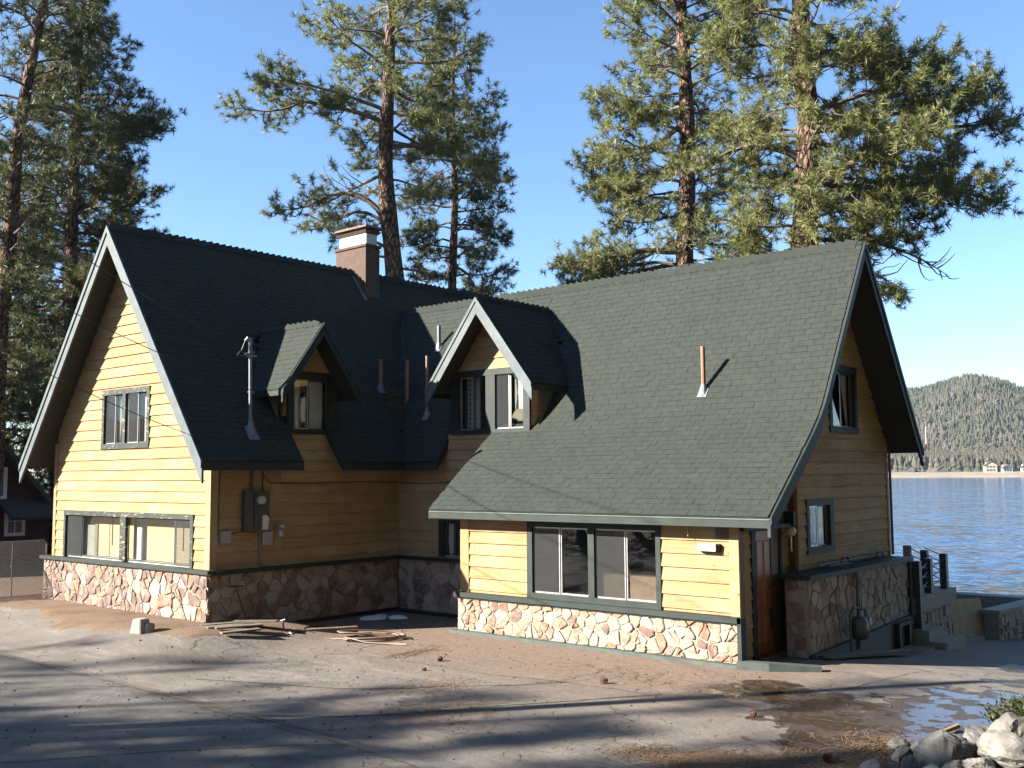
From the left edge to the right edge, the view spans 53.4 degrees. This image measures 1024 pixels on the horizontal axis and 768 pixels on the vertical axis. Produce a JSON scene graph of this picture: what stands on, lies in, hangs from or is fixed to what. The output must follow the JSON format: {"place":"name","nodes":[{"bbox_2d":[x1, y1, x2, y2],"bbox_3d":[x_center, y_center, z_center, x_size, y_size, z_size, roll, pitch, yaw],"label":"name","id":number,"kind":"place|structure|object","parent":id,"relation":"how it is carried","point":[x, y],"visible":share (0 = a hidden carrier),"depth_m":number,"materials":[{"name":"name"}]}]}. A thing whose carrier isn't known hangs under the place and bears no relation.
{"place":"outdoors","nodes":[
{"label":"outdoors","id":0,"kind":"place"},
{"bbox_2d":[0,561,324,637],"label":"dirt bed","id":1,"kind":"object","parent":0,"point":[65,615],"visible":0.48,"depth_m":21.25,"materials":[{"name":"brown soil"}]},
{"bbox_2d":[0,540,47,597],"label":"chain link gate","id":2,"kind":"structure","parent":1,"relation":"on","point":[20,560],"depth_m":25.18,"materials":[{"name":"metal"}]},
{"bbox_2d":[130,618,154,633],"bbox_3d":[-7.034,4.613,19.402,0.389,0.290,0.286,-3,-6,24],"label":"concrete block","id":3,"kind":"object","parent":1,"relation":"on","point":[141,625],"depth_m":19.31,"materials":[{"name":"white concrete"}]},
{"bbox_2d":[206,623,253,628],"bbox_3d":[-5.464,4.697,19.791,0.918,0.040,0.200,2,-6,-29],"label":"wood plank","id":4,"kind":"object","parent":1,"relation":"on","point":[210,627],"visible":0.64,"depth_m":19.73,"materials":[{"name":"beige wood"}]},
{"bbox_2d":[232,620,278,622],"bbox_3d":[-5.042,4.663,20.000,0.872,0.040,0.180,-1,-5,4],"label":"wood plank","id":5,"kind":"object","parent":4,"relation":"on","point":[254,621],"visible":1,"depth_m":19.93,"materials":[{"name":"beige wood"}]},
{"bbox_2d":[228,585,246,619],"bbox_3d":[-5.521,4.491,20.578,0.283,0.828,0.362,-5,-7,40],"label":"tee handle tool","id":6,"kind":"object","parent":1,"relation":"on","point":[236,586],"visible":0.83,"depth_m":20.64,"materials":[{"name":"red paint"}]},
{"bbox_2d":[215,623,262,629],"bbox_3d":[-5.237,4.648,19.536,0.877,0.040,0.200,2,-6,-26],"label":"wood plank","id":7,"kind":"object","parent":1,"relation":"on","point":[238,626],"visible":1,"depth_m":19.49,"materials":[{"name":"beige wood"}]},
{"bbox_2d":[220,628,260,633],"bbox_3d":[-5.139,4.673,19.268,0.745,0.040,0.160,3,-6,-35],"label":"wood plank","id":8,"kind":"object","parent":1,"relation":"on","point":[240,630],"visible":1,"depth_m":19.23,"materials":[{"name":"beige wood"}]},
{"bbox_2d":[280,619,291,633],"bbox_3d":[-4.431,4.831,20.014,0.363,0.412,0.086,-5,-7,40],"label":"standpipe","id":9,"kind":"object","parent":1,"relation":"on","point":[282,620],"visible":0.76,"depth_m":20.08,"materials":[{"name":"metal"}]},
{"bbox_2d":[0,652,476,767],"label":"road","id":10,"kind":"structure","parent":0,"point":[62,701],"depth_m":12.45,"materials":[{"name":"grey asphalt"}]},
{"bbox_2d":[0,604,1023,767],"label":"driveway","id":11,"kind":"structure","parent":0,"point":[943,688],"depth_m":15.14,"materials":[{"name":"concrete"}]},
{"bbox_2d":[199,622,233,625],"bbox_3d":[-5.750,4.746,20.147,0.817,0.040,0.180,2,-6,-28],"label":"wood plank","id":12,"kind":"object","parent":11,"relation":"on","point":[216,623],"visible":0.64,"depth_m":20.09,"materials":[{"name":"beige wood"}]},
{"bbox_2d":[304,626,357,633],"bbox_3d":[-3.776,4.976,20.425,1.347,0.160,0.175,1,-5,-18],"label":"wooden plank","id":13,"kind":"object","parent":11,"relation":"on","point":[329,629],"depth_m":20.42,"materials":[{"name":"brown wood"}]},
{"bbox_2d":[331,629,409,644],"bbox_3d":[-3.041,4.887,19.906,2.519,0.190,0.886,-2,-5,20],"label":"garden hose","id":14,"kind":"object","parent":11,"relation":"on","point":[376,637],"visible":0.98,"depth_m":19.71,"materials":[{"name":"beige rubber"}]},
{"bbox_2d":[359,614,387,619],"bbox_3d":[-3.044,5.217,22.809,0.809,0.087,0.504,4,-7,-39],"label":"snow patch","id":15,"kind":"object","parent":11,"relation":"on","point":[377,617],"visible":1,"depth_m":22.66,"materials":[{"name":"white snow"}]},
{"bbox_2d":[388,615,408,618],"bbox_3d":[-2.541,5.211,22.786,0.417,0.089,0.291,2,-6,-23],"label":"snow patch","id":16,"kind":"object","parent":11,"relation":"on","point":[397,617],"visible":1,"depth_m":22.71,"materials":[{"name":"white snow"}]},
{"bbox_2d":[1,632,813,767],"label":"needle litter","id":17,"kind":"object","parent":11,"relation":"on","point":[426,687],"visible":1,"depth_m":13.93,"materials":[{"name":"brown plant"}]},
{"bbox_2d":[3,629,990,767],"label":"pebbles","id":18,"kind":"object","parent":11,"relation":"on","point":[316,670],"visible":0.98,"depth_m":14.13,"materials":[{"name":"brown stone"}]},
{"bbox_2d":[600,677,607,683],"bbox_3d":[1.404,4.529,15.533,0.125,0.106,0.110,-5,-7,40],"label":"pine cone","id":19,"kind":"object","parent":11,"relation":"on","point":[602,680],"visible":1,"depth_m":15.52,"materials":[{"name":"brown plant"}]},
{"bbox_2d":[750,711,756,717],"bbox_3d":[3.159,4.330,13.336,0.084,0.081,0.100,-5,-7,40],"label":"pine cone","id":20,"kind":"object","parent":11,"relation":"on","point":[753,714],"visible":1,"depth_m":13.31,"materials":[{"name":"brown plant"}]},
{"bbox_2d":[592,725,923,767],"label":"needle litter","id":21,"kind":"object","parent":11,"relation":"on","point":[710,758],"visible":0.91,"depth_m":11.40,"materials":[{"name":"brown plant"}]},
{"bbox_2d":[822,753,834,763],"bbox_3d":[3.475,4.119,11.179,0.145,0.122,0.122,-5,-7,40],"label":"pine cone","id":22,"kind":"object","parent":21,"relation":"on","point":[830,758],"visible":1,"depth_m":11.15,"materials":[{"name":"brown plant"}]},
{"bbox_2d":[737,660,821,671],"bbox_3d":[4.312,4.607,16.450,1.332,0.220,0.246,-1,-5,11],"label":"doorstep","id":23,"kind":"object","parent":11,"relation":"on","point":[763,666],"depth_m":16.37,"materials":[{"name":"grey concrete"}]},
{"bbox_2d":[821,649,915,658],"bbox_3d":[6.434,4.871,18.395,2.624,0.213,0.295,4,-6,-37],"label":"ramp board","id":24,"kind":"object","parent":11,"relation":"on","point":[862,654],"visible":0.93,"depth_m":18.24,"materials":[{"name":"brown wood"}]},
{"bbox_2d":[858,758,883,767],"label":"boulder","id":25,"kind":"object","parent":11,"relation":"on","point":[873,763],"visible":1,"depth_m":10.96,"materials":[{"name":"stone"}]},
{"bbox_2d":[887,736,910,748],"bbox_3d":[4.475,4.179,11.792,0.170,0.188,0.236,3,-6,-30],"label":"boulder","id":26,"kind":"object","parent":11,"relation":"on","point":[897,742],"visible":0.66,"depth_m":11.75,"materials":[{"name":"stone"}]},
{"bbox_2d":[892,746,913,762],"bbox_3d":[4.320,4.112,11.244,0.210,0.302,0.158,12,17,-1],"label":"boulder","id":27,"kind":"object","parent":11,"relation":"on","point":[900,753],"visible":0.69,"depth_m":11.19,"materials":[{"name":"stone"}]},
{"bbox_2d":[901,754,917,767],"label":"boulder","id":28,"kind":"object","parent":11,"relation":"on","point":[910,761],"visible":1,"depth_m":10.86,"materials":[{"name":"stone"}]},
{"bbox_2d":[910,741,919,755],"bbox_3d":[4.612,4.121,11.421,0.280,0.211,0.253,-1,-5,1],"label":"boulder","id":29,"kind":"object","parent":11,"relation":"on","point":[914,745],"visible":0.1,"depth_m":11.43,"materials":[{"name":"stone"}]},
{"bbox_2d":[900,645,934,653],"bbox_3d":[7.901,5.232,20.007,0.500,0.040,0.900,-5,-7,40],"label":"grate","id":30,"kind":"object","parent":11,"relation":"on","point":[921,649],"visible":0.71,"depth_m":20.08,"materials":[{"name":"metal"}]},
{"bbox_2d":[923,764,937,767],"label":"boulder","id":31,"kind":"object","parent":11,"relation":"on","point":[931,766],"visible":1,"depth_m":10.45,"materials":[{"name":"stone"}]},
{"bbox_2d":[913,624,965,649],"bbox_3d":[8.968,5.538,21.481,0.800,0.800,1.240,-5,-7,40],"label":"terrace step","id":32,"kind":"object","parent":11,"relation":"on","point":[930,635],"visible":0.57,"depth_m":21.17,"materials":[{"name":"grey concrete"}]},
{"bbox_2d":[913,729,978,767],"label":"boulder","id":33,"kind":"object","parent":11,"relation":"on","point":[940,748],"visible":0.88,"depth_m":10.76,"materials":[{"name":"stone"}]},
{"bbox_2d":[942,760,964,767],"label":"boulder","id":34,"kind":"object","parent":11,"relation":"on","point":[955,764],"visible":0.93,"depth_m":10.52,"materials":[{"name":"stone"}]},
{"bbox_2d":[949,730,963,735],"bbox_3d":[5.172,4.168,11.888,0.338,0.183,0.472,-14,-7,-3],"label":"boulder","id":35,"kind":"object","parent":11,"relation":"on","point":[960,732],"visible":0.06,"depth_m":11.92,"materials":[{"name":"stone"}]},
{"bbox_2d":[942,723,959,731],"bbox_3d":[5.050,4.054,11.884,0.417,0.140,0.055,1,-5,-17],"label":"wood chip","id":36,"kind":"object","parent":35,"relation":"on","point":[952,727],"visible":0.5,"depth_m":11.90,"materials":[{"name":"brown wood"}]},
{"bbox_2d":[951,598,985,636],"bbox_3d":[10.757,5.522,24.026,1.558,0.980,0.186,4,-7,-40],"label":"plywood sheet","id":37,"kind":"object","parent":11,"relation":"on","point":[967,618],"visible":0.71,"depth_m":24.03,"materials":[{"name":"beige wood"}]},
{"bbox_2d":[962,724,988,756],"bbox_3d":[5.052,3.937,11.014,0.386,0.492,0.507,18,-4,-3],"label":"boulder","id":38,"kind":"object","parent":11,"relation":"on","point":[973,733],"visible":0.28,"depth_m":11.04,"materials":[{"name":"stone"}]},
{"bbox_2d":[962,757,995,767],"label":"boulder","id":39,"kind":"object","parent":11,"relation":"on","point":[983,762],"visible":1,"depth_m":10.35,"materials":[{"name":"stone"}]},
{"bbox_2d":[976,729,1023,767],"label":"boulder","id":40,"kind":"object","parent":11,"relation":"on","point":[1002,748],"visible":0.95,"depth_m":10.41,"materials":[{"name":"stone"}]},
{"bbox_2d":[988,712,1023,738],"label":"boulder","id":41,"kind":"object","parent":11,"relation":"on","point":[1011,722],"visible":0.42,"depth_m":10.87,"materials":[{"name":"stone"}]},
{"bbox_2d":[0,0,1023,477],"label":"sky","id":42,"kind":"structure","parent":0,"point":[544,53],"materials":[{"name":"blue"}]},
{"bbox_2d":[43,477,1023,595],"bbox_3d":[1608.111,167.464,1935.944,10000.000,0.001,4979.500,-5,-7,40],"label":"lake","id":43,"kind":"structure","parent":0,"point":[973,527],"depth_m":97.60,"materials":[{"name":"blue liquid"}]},
{"bbox_2d":[309,603,984,658],"bbox_3d":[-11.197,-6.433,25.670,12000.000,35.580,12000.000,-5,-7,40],"label":"ground","id":44,"kind":"structure","parent":0,"point":[398,603],"depth_m":23.27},
{"bbox_2d":[8,326,21,454],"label":"pine tree","id":45,"kind":"object","parent":44,"relation":"on","point":[14,437],"visible":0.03,"depth_m":48.12,"materials":[{"name":"green plant"}]},
{"bbox_2d":[0,442,53,561],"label":"neighbour house","id":46,"kind":"structure","parent":44,"relation":"on","point":[26,508],"depth_m":35.60,"materials":[{"name":"brown paint"}]},
{"bbox_2d":[0,467,7,498],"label":"window","id":47,"kind":"structure","parent":46,"relation":"in","point":[4,483],"depth_m":35.36,"materials":[{"name":"white paint"}]},
{"bbox_2d":[4,513,24,535],"bbox_3d":[-17.367,4.903,35.556,0.060,0.800,0.700,-5,-7,40],"label":"window","id":48,"kind":"structure","parent":46,"relation":"in","point":[11,527],"depth_m":35.53,"materials":[{"name":"grey glass"}]},
{"bbox_2d":[0,128,56,483],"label":"pine tree","id":49,"kind":"object","parent":44,"relation":"on","point":[8,433],"visible":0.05,"depth_m":53.09,"materials":[{"name":"green plant"}]},
{"bbox_2d":[20,216,99,482],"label":"pine tree","id":50,"kind":"object","parent":44,"relation":"on","point":[27,415],"depth_m":46.46,"materials":[{"name":"green plant"}]},
{"bbox_2d":[0,0,133,497],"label":"pine tree","id":51,"kind":"object","parent":44,"relation":"on","point":[11,169],"visible":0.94,"depth_m":33.32,"materials":[{"name":"green plant"}]},
{"bbox_2d":[27,212,118,495],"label":"pine tree","id":52,"kind":"object","parent":44,"relation":"on","point":[30,422],"visible":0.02,"depth_m":40.53,"materials":[{"name":"green plant"}]},
{"bbox_2d":[5,127,145,494],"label":"pine tree","id":53,"kind":"object","parent":44,"relation":"on","point":[24,440],"visible":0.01,"depth_m":40.67,"materials":[{"name":"green plant"}]},
{"bbox_2d":[0,0,189,554],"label":"pine tree","id":54,"kind":"object","parent":44,"relation":"on","point":[121,196],"visible":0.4,"depth_m":38.96,"materials":[{"name":"green plant"}]},
{"bbox_2d":[211,0,511,282],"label":"pine tree","id":55,"kind":"object","parent":44,"relation":"on","point":[392,83],"visible":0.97,"depth_m":37.22,"materials":[{"name":"green plant"}]},
{"bbox_2d":[393,5,520,295],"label":"pine tree","id":56,"kind":"object","parent":44,"relation":"on","point":[477,255],"visible":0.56,"depth_m":44.08,"materials":[{"name":"green plant"}]},
{"bbox_2d":[18,223,923,669],"bbox_3d":[-0.789,0.948,24.212,18.065,11.360,13.452,-5,-7,40],"label":"cabin","id":57,"kind":"object","parent":44,"relation":"on","point":[690,463],"visible":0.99,"depth_m":21.46,"materials":[{"name":"wood"}]},
{"bbox_2d":[0,349,185,433],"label":"service wire","id":58,"kind":"object","parent":57,"relation":"attached to","point":[85,391],"visible":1,"depth_m":17.42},
{"bbox_2d":[100,385,150,449],"bbox_3d":[-8.446,0.887,23.216,2.540,1.645,0.856,-5,-7,40],"label":"window","id":59,"kind":"structure","parent":57,"relation":"in","point":[121,428],"depth_m":22.98,"materials":[{"name":"glass"}]},
{"bbox_2d":[62,510,194,568],"bbox_3d":[-8.520,3.412,22.781,5.510,1.100,0.412,-5,-7,40],"label":"window","id":60,"kind":"structure","parent":57,"relation":"in","point":[148,538],"depth_m":22.83,"materials":[{"name":"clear glass"}]},
{"bbox_2d":[267,371,336,434],"bbox_3d":[-4.667,0.563,22.820,0.556,1.630,1.655,-5,-7,40],"label":"window","id":61,"kind":"structure","parent":57,"relation":"in","point":[305,414],"depth_m":22.92,"materials":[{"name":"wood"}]},
{"bbox_2d":[374,371,410,419],"bbox_3d":[-3.046,0.264,25.287,1.194,1.309,1.197,0,-5,-1],"label":"needle heap","id":62,"kind":"object","parent":57,"relation":"on","point":[389,394],"visible":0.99,"depth_m":25.34,"materials":[{"name":"brown plant"}]},
{"bbox_2d":[438,519,459,556],"bbox_3d":[-0.972,3.646,23.409,1.630,1.275,0.752,-5,-7,40],"label":"window","id":63,"kind":"structure","parent":57,"relation":"in","point":[449,530],"depth_m":23.45,"materials":[{"name":"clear glass"}]},
{"bbox_2d":[451,365,555,434],"bbox_3d":[-0.254,0.515,23.061,2.615,1.740,0.756,-5,-7,40],"label":"window","id":64,"kind":"structure","parent":57,"relation":"in","point":[496,398],"depth_m":22.85,"materials":[{"name":"glass"}]},
{"bbox_2d":[526,521,661,609],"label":"window","id":65,"kind":"structure","parent":57,"relation":"in","point":[594,563],"depth_m":19.39,"materials":[{"name":"glass"}]},
{"bbox_2d":[756,530,773,654],"bbox_3d":[4.383,3.622,17.737,0.120,2.110,0.640,-5,-7,40],"label":"door","id":66,"kind":"structure","parent":57,"relation":"in","point":[765,610],"depth_m":17.77,"materials":[{"name":"brown wood"}]},
{"bbox_2d":[805,498,835,554],"bbox_3d":[5.555,2.794,19.480,0.756,1.295,1.640,-5,-7,40],"label":"window","id":67,"kind":"structure","parent":57,"relation":"in","point":[820,529],"depth_m":19.55,"materials":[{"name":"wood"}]},
{"bbox_2d":[828,365,858,433],"bbox_3d":[6.390,0.423,20.705,0.756,1.625,1.840,-5,-7,40],"label":"window","id":68,"kind":"structure","parent":57,"relation":"in","point":[843,405],"depth_m":20.93,"materials":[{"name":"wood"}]},
{"bbox_2d":[536,0,794,286],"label":"pine tree","id":69,"kind":"object","parent":44,"relation":"on","point":[690,223],"visible":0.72,"depth_m":36.06,"materials":[{"name":"green plant"}]},
{"bbox_2d":[659,0,1023,311],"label":"pine tree","id":70,"kind":"object","parent":44,"relation":"on","point":[881,61],"visible":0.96,"depth_m":30.63,"materials":[{"name":"green plant"}]},
{"bbox_2d":[914,586,956,634],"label":"terrace","id":71,"kind":"structure","parent":44,"relation":"on","point":[937,606],"depth_m":22.72,"materials":[{"name":"grey concrete"}]},
{"bbox_2d":[903,545,948,628],"bbox_3d":[8.887,4.476,22.571,0.968,1.610,2.483,-4,-6,36],"label":"terrace railing","id":72,"kind":"object","parent":71,"relation":"on","point":[922,572],"visible":0.95,"depth_m":22.37,"materials":[{"name":"grey"}]},
{"bbox_2d":[956,592,1023,616],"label":"seawall","id":73,"kind":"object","parent":44,"relation":"on","point":[988,600],"depth_m":29.53,"materials":[{"name":"grey concrete"}]},
{"bbox_2d":[978,690,1023,722],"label":"shrub","id":74,"kind":"object","parent":44,"relation":"on","point":[994,714],"visible":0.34,"depth_m":11.81,"materials":[{"name":"green plant"}]},
{"bbox_2d":[981,599,1023,640],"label":"wing wall","id":75,"kind":"structure","parent":44,"relation":"on","point":[1005,621],"depth_m":24.45,"materials":[{"name":"grey concrete"}]},
{"bbox_2d":[888,471,1023,477],"bbox_3d":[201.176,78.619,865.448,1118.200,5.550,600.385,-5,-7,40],"label":"beach","id":76,"kind":"structure","parent":0,"point":[949,474],"depth_m":980.29,"materials":[{"name":"beige sand"}]},
{"bbox_2d":[982,461,997,472],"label":"lake house","id":77,"kind":"structure","parent":76,"relation":"on","point":[989,466],"depth_m":982.09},
{"bbox_2d":[998,464,1013,471],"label":"lake house","id":78,"kind":"structure","parent":76,"relation":"on","point":[1005,468],"depth_m":977.20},
{"bbox_2d":[911,381,1023,452],"bbox_3d":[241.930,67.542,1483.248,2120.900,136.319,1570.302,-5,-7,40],"label":"hill","id":79,"kind":"structure","parent":0,"point":[974,443],"depth_m":1273.46,"materials":[{"name":"green plant"}]},
{"bbox_2d":[904,466,914,471],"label":"lake house","id":80,"kind":"structure","parent":79,"relation":"on","point":[909,469],"depth_m":1013.92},
{"bbox_2d":[937,466,948,471],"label":"lake house","id":81,"kind":"structure","parent":79,"relation":"on","point":[942,469],"depth_m":1004.39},
{"bbox_2d":[887,372,1023,471],"bbox_3d":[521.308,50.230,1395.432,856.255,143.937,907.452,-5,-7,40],"label":"forest","id":82,"kind":"object","parent":79,"relation":"on","point":[968,459],"visible":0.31,"depth_m":1266.96,"materials":[{"name":"green plant"}]},
{"bbox_3d":[-8.937,-0.230,12.337,1.200,9.500,0.320,-5,-7,40],"label":"utility pole","id":83,"kind":"object","parent":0,"visible":0},
{"bbox_2d":[0,202,244,353],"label":"service wire","id":84,"kind":"object","parent":83,"relation":"attached to","point":[112,275],"visible":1,"depth_m":17.70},
{"bbox_2d":[0,274,246,388],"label":"service wire","id":85,"kind":"object","parent":83,"relation":"attached to","point":[114,332],"visible":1,"depth_m":17.63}
]}

